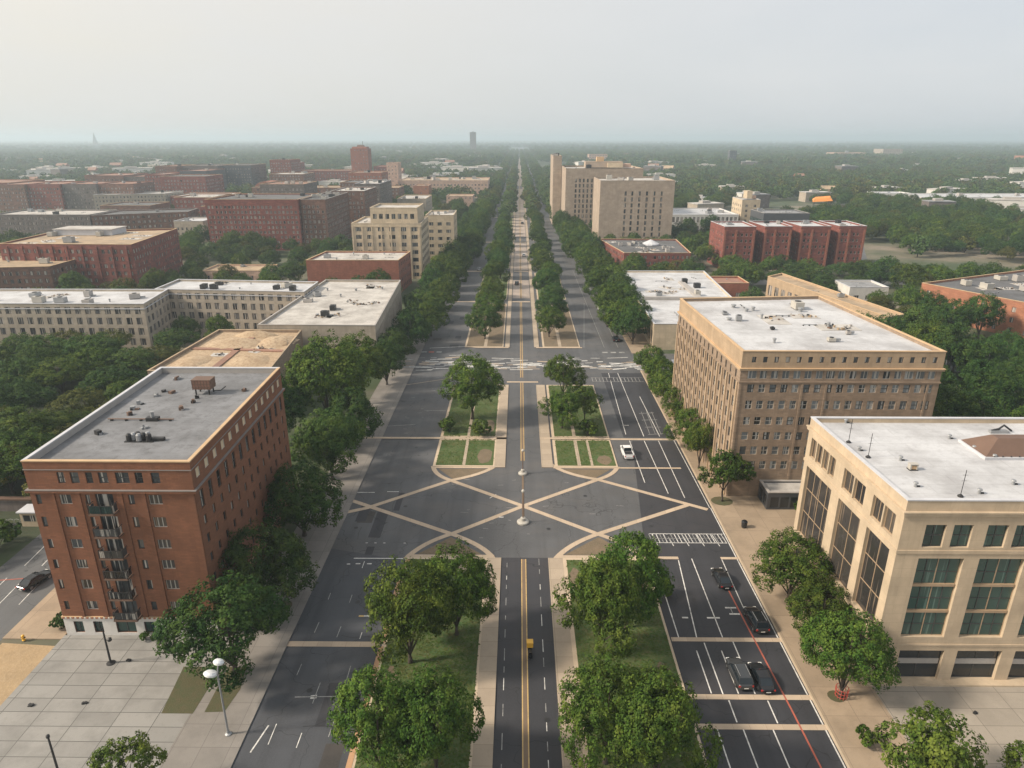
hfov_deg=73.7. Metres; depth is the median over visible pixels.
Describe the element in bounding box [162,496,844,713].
planting bed
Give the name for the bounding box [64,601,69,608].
window
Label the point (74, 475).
window
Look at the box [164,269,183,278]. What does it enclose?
tree
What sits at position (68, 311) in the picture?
window
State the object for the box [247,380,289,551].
window
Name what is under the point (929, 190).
building
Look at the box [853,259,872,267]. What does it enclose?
tree
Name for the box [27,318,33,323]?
window
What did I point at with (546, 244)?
tree
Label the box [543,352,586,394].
tree
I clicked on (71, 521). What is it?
window
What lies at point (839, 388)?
window
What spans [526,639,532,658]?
motor scooter
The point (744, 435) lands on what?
window
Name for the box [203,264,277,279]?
stone building
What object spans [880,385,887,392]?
window
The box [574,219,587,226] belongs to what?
tree
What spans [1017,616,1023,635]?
window
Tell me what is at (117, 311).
window
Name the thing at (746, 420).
window
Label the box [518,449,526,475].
street lamp
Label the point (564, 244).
tree
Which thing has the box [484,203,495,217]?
tree
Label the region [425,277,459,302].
tree
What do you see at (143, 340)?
window
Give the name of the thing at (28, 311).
window
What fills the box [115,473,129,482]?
window
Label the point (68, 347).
tree
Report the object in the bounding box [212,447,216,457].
window
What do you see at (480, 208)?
tree
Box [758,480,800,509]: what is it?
entrance pavilion
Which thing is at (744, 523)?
litter bin
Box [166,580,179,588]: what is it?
window
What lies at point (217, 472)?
window
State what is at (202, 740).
pavement
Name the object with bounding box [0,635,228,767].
plaza
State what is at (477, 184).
stone building
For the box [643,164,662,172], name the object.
building
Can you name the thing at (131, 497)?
window
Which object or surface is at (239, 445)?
window
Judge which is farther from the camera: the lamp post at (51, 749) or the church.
the church
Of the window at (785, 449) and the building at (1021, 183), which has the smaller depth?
the window at (785, 449)
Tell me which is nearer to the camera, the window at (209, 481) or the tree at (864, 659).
the tree at (864, 659)
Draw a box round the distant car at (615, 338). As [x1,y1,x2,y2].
[612,336,618,341]
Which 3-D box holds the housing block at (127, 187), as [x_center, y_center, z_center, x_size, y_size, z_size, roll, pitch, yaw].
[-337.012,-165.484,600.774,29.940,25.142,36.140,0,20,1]
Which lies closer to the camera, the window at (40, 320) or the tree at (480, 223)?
the window at (40, 320)
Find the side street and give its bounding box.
[0,203,1015,640]
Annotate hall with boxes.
[627,271,731,349]
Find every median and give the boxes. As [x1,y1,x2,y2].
[351,557,486,767]
[433,439,495,466]
[440,390,499,436]
[465,304,506,346]
[534,273,565,299]
[538,304,579,346]
[546,385,608,437]
[552,440,617,466]
[563,558,705,767]
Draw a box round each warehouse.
[257,279,401,369]
[904,193,1023,199]
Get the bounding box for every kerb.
[228,324,849,767]
[345,559,407,767]
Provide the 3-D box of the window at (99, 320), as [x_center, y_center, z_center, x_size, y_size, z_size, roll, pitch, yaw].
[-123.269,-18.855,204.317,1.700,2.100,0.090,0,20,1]
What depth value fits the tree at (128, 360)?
176.85 m
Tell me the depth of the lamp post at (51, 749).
66.93 m
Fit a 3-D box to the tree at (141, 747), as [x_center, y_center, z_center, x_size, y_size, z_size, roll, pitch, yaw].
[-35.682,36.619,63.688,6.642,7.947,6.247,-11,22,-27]
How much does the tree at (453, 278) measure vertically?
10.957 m
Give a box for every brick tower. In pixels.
[300,161,304,169]
[350,141,371,170]
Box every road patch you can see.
[231,549,403,767]
[315,316,463,767]
[513,158,529,297]
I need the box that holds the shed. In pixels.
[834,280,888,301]
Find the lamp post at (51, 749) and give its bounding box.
[46,734,58,767]
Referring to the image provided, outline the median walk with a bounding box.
[472,171,583,767]
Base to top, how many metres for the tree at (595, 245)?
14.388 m
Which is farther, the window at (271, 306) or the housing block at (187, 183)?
the housing block at (187, 183)
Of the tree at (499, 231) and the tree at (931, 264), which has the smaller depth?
the tree at (931, 264)
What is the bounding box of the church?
[88,133,104,145]
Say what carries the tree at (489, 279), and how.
on the median grass at (505, 285)
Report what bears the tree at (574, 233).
on the road at (402, 465)
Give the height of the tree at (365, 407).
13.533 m
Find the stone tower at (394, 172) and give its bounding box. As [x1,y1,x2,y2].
[386,162,401,184]
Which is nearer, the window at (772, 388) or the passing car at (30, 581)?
the passing car at (30, 581)
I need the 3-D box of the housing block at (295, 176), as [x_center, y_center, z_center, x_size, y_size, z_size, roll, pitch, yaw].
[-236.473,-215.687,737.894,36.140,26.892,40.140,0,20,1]
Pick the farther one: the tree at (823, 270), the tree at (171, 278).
the tree at (823, 270)
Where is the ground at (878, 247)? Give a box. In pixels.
[0,141,1023,645]
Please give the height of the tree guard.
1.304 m
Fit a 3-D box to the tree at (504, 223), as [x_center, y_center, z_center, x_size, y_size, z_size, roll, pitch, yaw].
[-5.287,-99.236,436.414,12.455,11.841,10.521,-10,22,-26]
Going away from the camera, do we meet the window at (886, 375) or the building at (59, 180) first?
the window at (886, 375)
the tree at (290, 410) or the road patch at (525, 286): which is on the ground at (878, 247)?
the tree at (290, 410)
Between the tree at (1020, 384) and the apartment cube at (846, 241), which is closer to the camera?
the tree at (1020, 384)
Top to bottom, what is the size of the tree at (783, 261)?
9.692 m
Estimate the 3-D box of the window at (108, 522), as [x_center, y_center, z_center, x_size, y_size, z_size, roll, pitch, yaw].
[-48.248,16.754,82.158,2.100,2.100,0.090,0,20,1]
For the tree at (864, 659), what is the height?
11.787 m
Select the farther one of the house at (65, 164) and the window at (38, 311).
the house at (65, 164)
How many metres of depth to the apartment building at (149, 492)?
85.18 m
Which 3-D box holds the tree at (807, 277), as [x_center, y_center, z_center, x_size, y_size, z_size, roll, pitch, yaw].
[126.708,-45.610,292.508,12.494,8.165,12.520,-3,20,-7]
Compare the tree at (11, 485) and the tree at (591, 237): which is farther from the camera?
the tree at (591, 237)
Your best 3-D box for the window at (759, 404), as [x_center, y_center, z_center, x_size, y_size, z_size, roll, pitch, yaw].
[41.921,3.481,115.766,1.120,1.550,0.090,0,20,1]
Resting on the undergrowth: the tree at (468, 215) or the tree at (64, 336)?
the tree at (64, 336)
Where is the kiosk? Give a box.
[15,504,38,526]
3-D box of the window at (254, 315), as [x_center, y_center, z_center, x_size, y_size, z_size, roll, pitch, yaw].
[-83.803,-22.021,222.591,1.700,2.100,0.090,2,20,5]
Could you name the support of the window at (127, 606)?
in the apartment building at (149, 492)
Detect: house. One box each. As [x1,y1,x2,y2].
[56,163,69,166]
[87,167,98,172]
[109,162,122,166]
[662,165,674,169]
[820,185,834,190]
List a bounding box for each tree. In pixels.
[0,332,41,355]
[0,346,11,360]
[0,349,12,365]
[0,356,54,390]
[0,378,59,412]
[0,383,26,416]
[0,404,25,424]
[0,404,62,441]
[0,424,54,488]
[0,428,37,471]
[0,444,24,494]
[5,346,65,380]
[8,333,74,365]
[17,354,90,393]
[21,481,31,501]
[27,407,91,434]
[39,422,74,445]
[43,329,83,348]
[44,386,112,416]
[60,332,119,364]
[60,345,113,377]
[63,332,126,364]
[74,364,146,396]
[86,730,167,767]
[92,328,134,345]
[102,345,162,376]
[103,376,138,400]
[135,345,179,368]
[139,267,171,288]
[152,327,200,351]
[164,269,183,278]
[164,274,185,284]
[179,259,202,275]
[184,267,207,278]
[185,252,209,269]
[212,519,319,611]
[213,269,232,279]
[229,272,248,279]
[236,275,252,279]
[258,263,281,280]
[275,261,302,280]
[280,372,309,432]
[283,329,375,414]
[287,260,306,278]
[289,405,367,480]
[317,386,383,445]
[324,329,390,399]
[326,663,436,767]
[363,338,405,384]
[375,327,416,366]
[385,308,432,344]
[396,300,429,326]
[402,287,434,309]
[412,300,449,335]
[417,267,447,287]
[420,260,450,281]
[420,537,499,635]
[421,283,445,301]
[421,290,454,312]
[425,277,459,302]
[426,253,453,270]
[436,349,505,419]
[438,257,468,283]
[438,272,460,290]
[439,237,465,251]
[441,250,469,274]
[443,243,460,254]
[451,246,472,266]
[457,216,470,227]
[457,226,464,236]
[457,229,467,236]
[457,243,472,259]
[458,212,474,222]
[461,231,485,246]
[462,227,485,246]
[462,237,482,262]
[463,304,503,338]
[465,221,483,232]
[466,226,483,237]
[469,217,487,233]
[471,290,504,313]
[472,213,489,229]
[474,207,489,216]
[474,281,505,303]
[475,204,491,218]
[475,210,491,226]
[476,198,494,212]
[480,259,511,282]
[480,274,504,290]
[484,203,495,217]
[484,239,512,256]
[485,247,510,261]
[485,251,509,278]
[492,232,513,243]
[493,219,513,231]
[493,227,515,239]
[495,236,514,252]
[497,207,510,216]
[497,213,510,221]
[523,208,538,219]
[527,246,553,269]
[528,241,548,257]
[529,209,543,221]
[529,224,545,235]
[529,227,546,240]
[530,219,543,227]
[531,253,553,271]
[531,266,561,290]
[532,214,544,224]
[534,292,569,317]
[534,305,566,336]
[535,232,553,245]
[536,240,551,250]
[536,261,562,278]
[536,387,582,428]
[538,282,567,304]
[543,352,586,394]
[550,550,642,661]
[552,210,570,228]
[553,213,572,228]
[554,220,572,234]
[557,652,658,767]
[558,219,577,233]
[558,226,573,241]
[560,227,585,243]
[561,236,576,252]
[564,235,587,258]
[571,216,580,222]
[571,240,593,260]
[571,386,602,418]
[573,243,602,267]
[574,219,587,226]
[575,253,601,274]
[577,223,593,235]
[580,231,604,247]
[581,266,616,294]
[583,263,605,276]
[583,527,674,627]
[584,241,605,255]
[589,247,614,260]
[590,282,615,304]
[593,254,619,268]
[594,283,626,313]
[595,263,627,287]
[596,297,637,335]
[602,665,723,767]
[604,270,638,292]
[605,281,643,303]
[610,303,653,344]
[614,658,684,721]
[618,294,652,327]
[633,344,665,366]
[641,354,673,382]
[647,367,672,403]
[660,384,683,423]
[663,407,699,448]
[682,418,713,467]
[697,448,756,501]
[717,253,744,265]
[724,261,744,269]
[749,526,836,599]
[763,269,795,279]
[770,254,796,269]
[779,262,804,274]
[784,575,860,646]
[795,268,820,281]
[797,258,819,268]
[797,606,901,697]
[803,264,833,276]
[810,273,840,285]
[812,274,837,290]
[827,261,846,276]
[843,261,871,277]
[843,273,867,279]
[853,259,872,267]
[856,310,884,323]
[857,262,885,273]
[863,266,900,283]
[873,700,988,767]
[874,255,901,272]
[875,312,906,330]
[890,262,908,282]
[899,300,950,337]
[902,317,954,361]
[918,263,938,268]
[919,290,949,320]
[922,322,993,373]
[932,383,982,416]
[933,298,980,332]
[937,388,1006,416]
[939,364,967,402]
[949,335,1010,371]
[951,334,972,371]
[957,355,1003,393]
[960,291,1007,337]
[960,363,1023,412]
[983,327,1023,369]
[985,355,1023,391]
[988,406,1023,416]
[996,739,1023,767]
[1005,340,1023,372]
[1010,374,1023,399]
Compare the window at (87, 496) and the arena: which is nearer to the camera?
the window at (87, 496)
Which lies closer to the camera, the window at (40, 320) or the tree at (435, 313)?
the window at (40, 320)
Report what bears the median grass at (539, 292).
on the median at (537, 290)
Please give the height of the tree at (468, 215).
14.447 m
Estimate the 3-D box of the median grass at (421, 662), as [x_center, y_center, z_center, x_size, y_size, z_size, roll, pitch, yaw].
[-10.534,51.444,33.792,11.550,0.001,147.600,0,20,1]
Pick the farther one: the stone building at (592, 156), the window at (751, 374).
the stone building at (592, 156)
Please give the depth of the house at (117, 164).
1349.35 m
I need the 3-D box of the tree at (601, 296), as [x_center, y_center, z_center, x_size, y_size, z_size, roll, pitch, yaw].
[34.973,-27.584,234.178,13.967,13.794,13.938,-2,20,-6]
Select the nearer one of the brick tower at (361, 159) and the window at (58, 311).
the window at (58, 311)
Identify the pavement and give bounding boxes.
[2,588,66,639]
[159,280,450,767]
[611,311,913,767]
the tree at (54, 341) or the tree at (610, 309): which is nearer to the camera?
the tree at (54, 341)
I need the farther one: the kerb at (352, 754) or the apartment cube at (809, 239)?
the apartment cube at (809, 239)
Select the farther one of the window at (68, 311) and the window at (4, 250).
the window at (4, 250)
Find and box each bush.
[0,519,21,543]
[48,611,64,628]
[139,631,148,640]
[438,416,455,430]
[469,419,491,433]
[578,419,598,435]
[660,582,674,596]
[855,724,878,746]
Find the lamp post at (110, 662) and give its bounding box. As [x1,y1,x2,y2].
[101,628,115,665]
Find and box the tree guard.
[835,683,849,700]
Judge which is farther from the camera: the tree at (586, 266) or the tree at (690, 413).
the tree at (586, 266)
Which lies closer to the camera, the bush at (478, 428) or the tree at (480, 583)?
the tree at (480, 583)
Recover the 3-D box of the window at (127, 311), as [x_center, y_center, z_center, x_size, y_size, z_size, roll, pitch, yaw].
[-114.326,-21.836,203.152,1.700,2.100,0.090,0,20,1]
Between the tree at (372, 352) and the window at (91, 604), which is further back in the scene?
the tree at (372, 352)
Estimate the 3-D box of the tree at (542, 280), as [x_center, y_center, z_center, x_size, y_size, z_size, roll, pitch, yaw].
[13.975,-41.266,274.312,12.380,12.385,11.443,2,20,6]
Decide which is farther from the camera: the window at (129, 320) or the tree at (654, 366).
the window at (129, 320)
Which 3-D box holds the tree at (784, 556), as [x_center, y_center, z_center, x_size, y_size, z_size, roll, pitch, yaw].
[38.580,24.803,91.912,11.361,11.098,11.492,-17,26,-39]
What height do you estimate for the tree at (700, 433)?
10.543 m
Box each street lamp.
[517,489,528,525]
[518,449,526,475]
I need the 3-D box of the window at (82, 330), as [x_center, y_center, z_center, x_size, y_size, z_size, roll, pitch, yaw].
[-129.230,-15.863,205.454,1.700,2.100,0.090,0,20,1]
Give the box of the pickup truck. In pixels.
[620,445,633,458]
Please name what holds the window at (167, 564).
in the apartment building at (149, 492)
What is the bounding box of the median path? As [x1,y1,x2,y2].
[380,305,681,722]
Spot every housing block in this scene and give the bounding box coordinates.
[0,179,44,183]
[0,181,53,212]
[0,226,182,288]
[26,181,84,208]
[62,181,117,208]
[84,173,148,180]
[93,190,182,208]
[98,181,154,193]
[99,202,170,209]
[124,173,152,180]
[144,172,179,190]
[155,164,194,172]
[159,174,224,193]
[173,193,231,216]
[180,168,226,187]
[182,163,228,169]
[204,193,317,250]
[222,163,266,187]
[259,180,317,192]
[269,158,300,173]
[269,171,314,180]
[300,191,350,246]
[332,187,376,236]
[340,179,372,187]
[349,170,387,179]
[355,179,392,203]
[397,195,431,210]
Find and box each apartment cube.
[707,221,756,267]
[749,220,792,269]
[783,220,830,266]
[819,219,866,266]
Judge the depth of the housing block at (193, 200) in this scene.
495.69 m
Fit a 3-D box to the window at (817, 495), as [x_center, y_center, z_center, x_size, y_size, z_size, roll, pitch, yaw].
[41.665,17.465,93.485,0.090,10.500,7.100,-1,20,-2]
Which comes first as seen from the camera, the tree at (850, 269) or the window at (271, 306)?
the window at (271, 306)
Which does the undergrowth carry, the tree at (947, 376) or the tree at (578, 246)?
the tree at (947, 376)
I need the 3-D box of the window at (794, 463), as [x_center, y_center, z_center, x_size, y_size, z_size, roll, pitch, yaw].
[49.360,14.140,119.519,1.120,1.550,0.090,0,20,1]
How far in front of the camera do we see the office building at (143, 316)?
205.24 m
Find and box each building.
[0,208,116,237]
[0,254,76,288]
[0,289,172,348]
[19,174,51,178]
[20,367,293,635]
[26,168,50,174]
[45,179,74,180]
[50,167,67,174]
[61,166,80,170]
[91,208,198,228]
[112,166,152,171]
[139,161,173,164]
[147,163,161,166]
[147,329,303,399]
[155,279,318,331]
[170,192,241,208]
[173,217,209,241]
[200,206,206,216]
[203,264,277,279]
[251,185,403,198]
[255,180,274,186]
[301,168,355,180]
[306,251,411,292]
[318,179,342,184]
[351,203,429,278]
[373,165,386,170]
[398,176,489,195]
[413,184,431,194]
[420,161,450,164]
[425,210,456,262]
[430,173,445,176]
[433,172,458,174]
[440,165,464,169]
[446,194,473,206]
[466,166,502,174]
[573,160,588,164]
[587,154,607,158]
[601,239,690,270]
[639,161,668,164]
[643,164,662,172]
[648,173,675,176]
[670,295,946,495]
[687,200,724,208]
[706,276,748,296]
[718,184,744,189]
[731,190,760,222]
[741,160,757,165]
[742,191,770,207]
[750,208,809,222]
[766,273,903,327]
[785,416,1023,686]
[798,190,831,201]
[826,151,864,154]
[835,164,857,170]
[867,191,911,195]
[872,185,901,190]
[873,149,902,154]
[919,270,1023,337]
[921,198,955,207]
[926,186,959,192]
[972,176,1006,179]
[985,196,1023,207]
[1008,167,1023,174]
[1010,180,1023,187]
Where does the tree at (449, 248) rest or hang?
on the ground at (878, 247)
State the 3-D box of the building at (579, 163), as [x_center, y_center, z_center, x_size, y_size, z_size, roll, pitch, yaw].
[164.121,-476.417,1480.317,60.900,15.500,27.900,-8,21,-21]
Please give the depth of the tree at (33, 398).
152.80 m
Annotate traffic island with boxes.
[418,469,629,554]
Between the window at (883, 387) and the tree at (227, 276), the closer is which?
the window at (883, 387)
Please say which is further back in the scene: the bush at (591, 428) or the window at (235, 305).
the window at (235, 305)
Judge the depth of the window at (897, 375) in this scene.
113.73 m
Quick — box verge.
[0,643,53,704]
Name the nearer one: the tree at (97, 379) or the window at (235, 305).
the tree at (97, 379)
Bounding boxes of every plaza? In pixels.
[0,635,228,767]
[872,686,1023,767]
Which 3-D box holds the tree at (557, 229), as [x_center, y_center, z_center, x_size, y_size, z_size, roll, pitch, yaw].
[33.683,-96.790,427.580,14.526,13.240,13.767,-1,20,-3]
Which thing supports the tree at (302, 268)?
on the ground at (878, 247)
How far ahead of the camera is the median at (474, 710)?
81.81 m
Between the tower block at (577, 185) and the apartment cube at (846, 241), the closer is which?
the apartment cube at (846, 241)
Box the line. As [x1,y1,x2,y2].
[519,170,529,767]
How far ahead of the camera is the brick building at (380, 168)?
913.14 m
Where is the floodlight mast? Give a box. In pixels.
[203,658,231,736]
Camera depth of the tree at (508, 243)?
360.72 m
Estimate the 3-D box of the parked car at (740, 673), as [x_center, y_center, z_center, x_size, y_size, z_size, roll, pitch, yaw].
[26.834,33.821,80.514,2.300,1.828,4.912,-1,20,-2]
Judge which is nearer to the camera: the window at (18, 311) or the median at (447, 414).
the median at (447, 414)
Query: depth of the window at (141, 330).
205.29 m
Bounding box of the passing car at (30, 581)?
[15,569,51,590]
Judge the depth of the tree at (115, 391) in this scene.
153.53 m
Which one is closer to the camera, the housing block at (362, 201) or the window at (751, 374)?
the window at (751, 374)
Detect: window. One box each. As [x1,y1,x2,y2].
[0,328,6,333]
[3,234,181,279]
[5,307,11,313]
[7,317,13,323]
[10,328,16,334]
[15,307,21,313]
[17,317,23,323]
[20,328,26,334]
[22,515,35,520]
[25,307,31,313]
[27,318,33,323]
[30,328,36,334]
[35,307,40,313]
[36,495,41,503]
[37,318,43,323]
[40,328,46,334]
[42,517,47,525]
[45,307,50,313]
[47,318,53,323]
[48,539,53,547]
[50,328,55,334]
[54,560,58,567]
[55,307,60,313]
[57,318,63,323]
[57,472,65,482]
[59,579,64,587]
[60,495,72,503]
[64,307,70,313]
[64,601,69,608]
[65,517,77,525]
[67,318,73,323]
[70,472,79,482]
[71,539,82,547]
[74,307,80,313]
[74,621,84,630]
[76,560,87,567]
[77,318,82,323]
[79,328,85,334]
[81,580,92,587]
[84,307,90,313]
[85,472,93,482]
[86,495,90,503]
[86,601,97,608]
[87,318,92,323]
[89,328,94,334]
[91,517,96,526]
[94,307,100,313]
[94,621,103,630]
[95,494,113,505]
[96,539,101,547]
[97,318,102,323]
[98,472,108,482]
[101,516,118,528]
[104,307,110,313]
[106,539,123,550]
[107,318,112,323]
[111,559,128,570]
[114,307,120,313]
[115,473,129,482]
[116,579,132,591]
[117,318,122,324]
[117,622,136,631]
[120,601,137,612]
[124,307,130,313]
[126,318,132,324]
[128,328,134,334]
[128,495,134,503]
[131,338,136,344]
[133,517,139,526]
[134,307,140,313]
[135,473,143,482]
[136,318,142,324]
[138,328,144,334]
[138,540,144,547]
[140,338,146,344]
[142,560,148,567]
[145,622,154,631]
[147,580,152,588]
[149,495,162,503]
[151,473,160,482]
[151,601,157,608]
[153,517,166,526]
[158,540,171,547]
[161,294,171,330]
[162,560,175,568]
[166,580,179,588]
[170,602,179,609]
[179,302,184,308]
[188,302,192,308]
[195,466,199,476]
[199,489,204,506]
[204,457,208,467]
[207,178,223,191]
[207,205,303,242]
[208,479,212,496]
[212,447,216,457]
[216,469,220,485]
[222,293,227,299]
[224,303,228,309]
[224,461,227,477]
[231,452,235,467]
[233,303,237,309]
[238,444,241,459]
[242,304,246,309]
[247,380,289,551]
[251,304,255,309]
[252,313,257,319]
[255,167,266,181]
[259,294,263,300]
[269,304,274,309]
[335,198,349,236]
[383,183,391,202]
[675,320,936,454]
[739,446,745,453]
[741,432,747,438]
[743,417,749,424]
[745,401,751,408]
[747,371,756,378]
[747,384,753,391]
[750,446,756,453]
[752,432,758,439]
[754,417,760,424]
[756,401,762,408]
[758,384,764,391]
[759,371,766,378]
[759,461,765,468]
[759,487,762,499]
[761,446,767,453]
[763,432,769,439]
[763,492,766,504]
[765,417,771,424]
[767,401,773,408]
[768,285,771,295]
[769,385,775,391]
[769,461,775,468]
[769,497,779,507]
[771,371,777,378]
[771,447,777,453]
[773,432,780,439]
[774,287,778,295]
[776,417,782,424]
[778,401,784,408]
[779,497,789,507]
[780,385,786,391]
[780,461,786,468]
[782,371,789,378]
[782,447,788,453]
[784,432,790,439]
[786,417,793,424]
[789,401,795,408]
[790,497,797,507]
[791,385,798,391]
[791,461,797,468]
[793,371,800,378]
[793,447,799,453]
[795,432,801,439]
[798,417,804,424]
[799,469,830,547]
[800,401,806,408]
[803,385,809,391]
[804,371,811,378]
[811,401,817,408]
[811,440,816,458]
[813,385,820,392]
[815,371,822,378]
[817,445,822,463]
[823,451,829,470]
[823,592,839,611]
[824,401,828,408]
[826,371,834,378]
[826,385,831,392]
[830,456,835,476]
[830,501,859,588]
[833,401,839,408]
[836,385,842,392]
[838,371,845,378]
[844,401,850,408]
[844,470,854,493]
[847,385,853,392]
[849,371,856,378]
[854,480,865,504]
[855,401,861,408]
[855,530,888,621]
[858,385,864,392]
[860,371,867,378]
[866,401,873,408]
[869,385,876,392]
[871,371,879,378]
[872,497,883,522]
[877,401,884,408]
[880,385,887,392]
[883,371,890,378]
[884,508,895,534]
[888,401,895,408]
[894,371,901,378]
[895,650,941,676]
[899,401,906,408]
[901,558,961,634]
[904,371,913,378]
[915,371,924,378]
[920,401,928,408]
[922,525,944,545]
[924,385,931,392]
[950,525,971,545]
[951,651,998,676]
[959,559,1021,634]
[983,525,1006,545]
[1008,651,1023,676]
[1011,525,1023,546]
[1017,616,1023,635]
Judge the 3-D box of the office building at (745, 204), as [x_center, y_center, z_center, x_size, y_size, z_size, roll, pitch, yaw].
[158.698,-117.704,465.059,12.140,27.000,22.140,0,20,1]
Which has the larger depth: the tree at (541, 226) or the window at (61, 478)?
the tree at (541, 226)
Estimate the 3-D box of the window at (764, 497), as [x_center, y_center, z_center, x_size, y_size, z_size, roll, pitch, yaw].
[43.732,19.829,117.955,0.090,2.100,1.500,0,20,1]
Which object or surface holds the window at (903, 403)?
in the institute building at (759, 381)
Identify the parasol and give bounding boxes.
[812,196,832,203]
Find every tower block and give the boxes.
[470,131,475,149]
[550,153,561,222]
[561,157,643,231]
[592,175,674,238]
[727,150,736,161]
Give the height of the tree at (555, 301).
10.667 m
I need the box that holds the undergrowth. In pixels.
[0,271,1023,542]
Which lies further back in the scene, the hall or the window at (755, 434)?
the hall
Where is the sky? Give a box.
[0,0,1023,138]
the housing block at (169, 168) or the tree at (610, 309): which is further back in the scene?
the housing block at (169, 168)
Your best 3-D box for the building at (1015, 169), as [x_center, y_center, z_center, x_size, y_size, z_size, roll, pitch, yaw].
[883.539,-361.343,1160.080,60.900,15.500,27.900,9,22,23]
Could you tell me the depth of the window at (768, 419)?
116.71 m
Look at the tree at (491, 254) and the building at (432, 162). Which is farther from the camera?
the building at (432, 162)
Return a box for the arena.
[672,208,738,229]
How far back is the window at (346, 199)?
419.79 m
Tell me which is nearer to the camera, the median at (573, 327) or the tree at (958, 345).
the tree at (958, 345)
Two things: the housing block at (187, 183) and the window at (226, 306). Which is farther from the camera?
the housing block at (187, 183)
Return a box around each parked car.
[711,568,732,588]
[726,657,753,689]
[743,606,769,632]
[748,662,775,692]
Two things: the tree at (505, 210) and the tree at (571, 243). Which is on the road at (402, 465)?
the tree at (571, 243)
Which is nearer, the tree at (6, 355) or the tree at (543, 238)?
the tree at (6, 355)
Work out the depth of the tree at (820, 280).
274.05 m
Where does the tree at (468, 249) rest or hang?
on the road at (402, 465)
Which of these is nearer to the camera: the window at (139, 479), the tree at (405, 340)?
the window at (139, 479)
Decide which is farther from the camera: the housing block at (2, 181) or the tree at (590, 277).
the housing block at (2, 181)
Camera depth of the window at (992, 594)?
76.56 m
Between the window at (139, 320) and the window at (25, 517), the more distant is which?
the window at (139, 320)
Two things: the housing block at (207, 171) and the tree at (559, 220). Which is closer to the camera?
the tree at (559, 220)
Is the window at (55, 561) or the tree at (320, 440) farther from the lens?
the tree at (320, 440)
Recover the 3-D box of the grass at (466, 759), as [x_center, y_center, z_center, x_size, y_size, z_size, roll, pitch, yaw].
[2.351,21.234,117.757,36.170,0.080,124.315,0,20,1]
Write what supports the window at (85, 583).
in the apartment building at (149, 492)
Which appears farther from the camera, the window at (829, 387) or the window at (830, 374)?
the window at (829, 387)
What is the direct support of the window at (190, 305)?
in the office building at (245, 304)
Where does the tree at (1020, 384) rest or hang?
on the undergrowth
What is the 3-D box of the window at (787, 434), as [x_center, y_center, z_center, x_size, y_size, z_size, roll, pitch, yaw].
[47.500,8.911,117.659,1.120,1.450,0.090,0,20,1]
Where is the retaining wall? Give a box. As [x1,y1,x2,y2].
[0,496,31,510]
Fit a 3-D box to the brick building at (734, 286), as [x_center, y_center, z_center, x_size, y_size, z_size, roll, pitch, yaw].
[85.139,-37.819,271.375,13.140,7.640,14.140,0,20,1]
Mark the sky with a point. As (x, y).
(70, 69)
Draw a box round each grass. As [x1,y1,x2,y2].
[354,559,481,767]
[356,385,703,767]
[436,440,494,464]
[443,387,498,435]
[467,304,505,345]
[483,273,507,298]
[536,274,564,298]
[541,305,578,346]
[548,385,606,435]
[555,441,615,465]
[567,560,705,767]
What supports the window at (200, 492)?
in the apartment building at (149, 492)
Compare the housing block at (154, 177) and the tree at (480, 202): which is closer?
the tree at (480, 202)
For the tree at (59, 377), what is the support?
on the undergrowth
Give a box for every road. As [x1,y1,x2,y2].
[332,148,676,645]
[492,558,561,767]
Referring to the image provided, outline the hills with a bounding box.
[0,138,1023,140]
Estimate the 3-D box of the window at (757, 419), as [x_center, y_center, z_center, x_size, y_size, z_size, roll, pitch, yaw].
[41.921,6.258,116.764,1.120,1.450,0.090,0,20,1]
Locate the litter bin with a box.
[741,520,747,527]
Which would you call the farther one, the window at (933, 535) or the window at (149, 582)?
the window at (149, 582)
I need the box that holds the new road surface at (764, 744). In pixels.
[601,373,846,767]
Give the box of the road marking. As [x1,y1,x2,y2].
[0,270,845,767]
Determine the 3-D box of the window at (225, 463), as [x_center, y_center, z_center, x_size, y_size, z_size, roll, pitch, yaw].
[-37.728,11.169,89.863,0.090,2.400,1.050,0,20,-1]
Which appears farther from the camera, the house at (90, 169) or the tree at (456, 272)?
the house at (90, 169)
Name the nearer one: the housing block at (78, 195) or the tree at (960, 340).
the tree at (960, 340)
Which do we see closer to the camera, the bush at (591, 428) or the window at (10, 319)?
the bush at (591, 428)
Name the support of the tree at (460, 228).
on the ground at (878, 247)
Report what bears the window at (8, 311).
in the office building at (143, 316)
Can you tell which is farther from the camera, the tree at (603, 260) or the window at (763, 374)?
the tree at (603, 260)
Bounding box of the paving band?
[287,217,827,729]
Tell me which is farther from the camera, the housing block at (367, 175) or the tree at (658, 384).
the housing block at (367, 175)
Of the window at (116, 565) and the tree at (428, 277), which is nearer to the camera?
the window at (116, 565)
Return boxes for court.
[750,496,795,544]
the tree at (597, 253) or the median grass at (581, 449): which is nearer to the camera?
the median grass at (581, 449)

